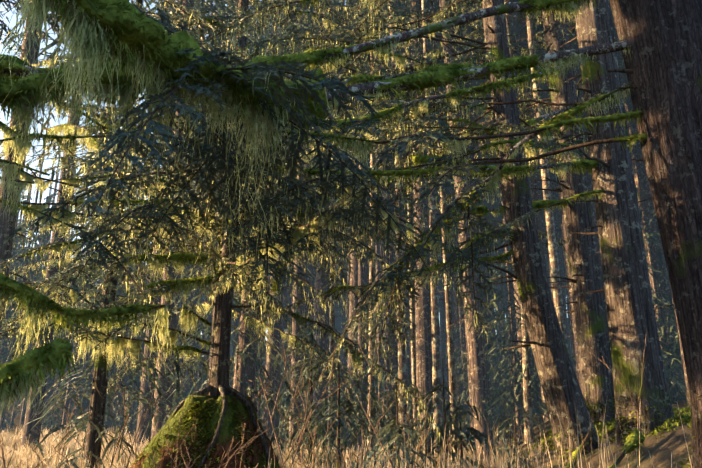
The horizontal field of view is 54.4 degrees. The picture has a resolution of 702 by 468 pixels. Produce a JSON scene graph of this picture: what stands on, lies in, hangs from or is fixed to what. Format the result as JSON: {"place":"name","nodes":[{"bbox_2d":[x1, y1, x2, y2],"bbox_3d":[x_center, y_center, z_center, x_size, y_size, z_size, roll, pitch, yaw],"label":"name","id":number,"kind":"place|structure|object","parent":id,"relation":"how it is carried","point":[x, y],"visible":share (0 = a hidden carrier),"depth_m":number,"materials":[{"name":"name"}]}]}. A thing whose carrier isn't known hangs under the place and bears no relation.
{"place":"outdoors","nodes":[
{"label":"outdoors","id":0,"kind":"place"},
{"bbox_2d":[0,0,567,339],"label":"sky","id":1,"kind":"structure","parent":0,"point":[47,163],"materials":[{"name":"white"}]},
{"bbox_2d":[0,331,691,467],"bbox_3d":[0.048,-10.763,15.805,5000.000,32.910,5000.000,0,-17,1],"label":"ground","id":2,"kind":"structure","parent":0,"point":[674,442],"depth_m":8.33,"materials":[{"name":"brown soil"}]},
{"bbox_2d":[130,395,280,467],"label":"stump","id":3,"kind":"object","parent":2,"relation":"on","point":[166,459],"visible":0.62,"depth_m":9.79,"materials":[{"name":"green plant"}]},
{"bbox_2d":[0,0,633,467],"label":"needles","id":4,"kind":"object","parent":2,"relation":"on","point":[202,182],"visible":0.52,"depth_m":8.39,"materials":[{"name":"green plant"}]},
{"bbox_2d":[0,0,633,446],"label":"hanging moss","id":5,"kind":"object","parent":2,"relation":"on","point":[86,40],"visible":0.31,"depth_m":6.44,"materials":[{"name":"green plant"}]},
{"bbox_2d":[0,0,686,452],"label":"trunks","id":6,"kind":"object","parent":2,"relation":"on","point":[504,396],"depth_m":31.73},
{"bbox_2d":[0,0,690,462],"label":"trunks","id":7,"kind":"object","parent":2,"relation":"on","point":[472,342],"visible":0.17,"depth_m":26.23,"materials":[{"name":"brown plant"}]},
{"bbox_2d":[0,0,691,467],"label":"twigs","id":8,"kind":"object","parent":2,"relation":"on","point":[542,156],"visible":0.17,"depth_m":10.36,"materials":[{"name":"plant"}]},
{"bbox_2d":[0,400,691,467],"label":"grass","id":9,"kind":"structure","parent":2,"relation":"on","point":[31,456],"depth_m":17.62,"materials":[{"name":"beige plant"}]},
{"bbox_2d":[0,0,701,467],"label":"moss","id":10,"kind":"object","parent":2,"relation":"on","point":[130,26],"visible":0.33,"depth_m":5.86,"materials":[{"name":"green plant"}]},
{"bbox_2d":[0,324,701,467],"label":"shrubs","id":11,"kind":"object","parent":2,"relation":"on","point":[301,433],"visible":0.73,"depth_m":5.62,"materials":[{"name":"brown plant"}]},
{"bbox_2d":[84,0,674,467],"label":"trunks","id":12,"kind":"object","parent":2,"relation":"on","point":[630,322],"visible":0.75,"depth_m":10.31,"materials":[{"name":"brown plant"}]},
{"bbox_2d":[3,0,632,315],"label":"limbs","id":13,"kind":"object","parent":12,"relation":"attached to","point":[605,48],"visible":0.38,"depth_m":6.00,"materials":[{"name":"green plant"}]},
{"bbox_2d":[609,0,701,467],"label":"trunk","id":14,"kind":"object","parent":2,"relation":"on","point":[666,96],"visible":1,"depth_m":5.86,"materials":[{"name":"brown plant"}]}
]}

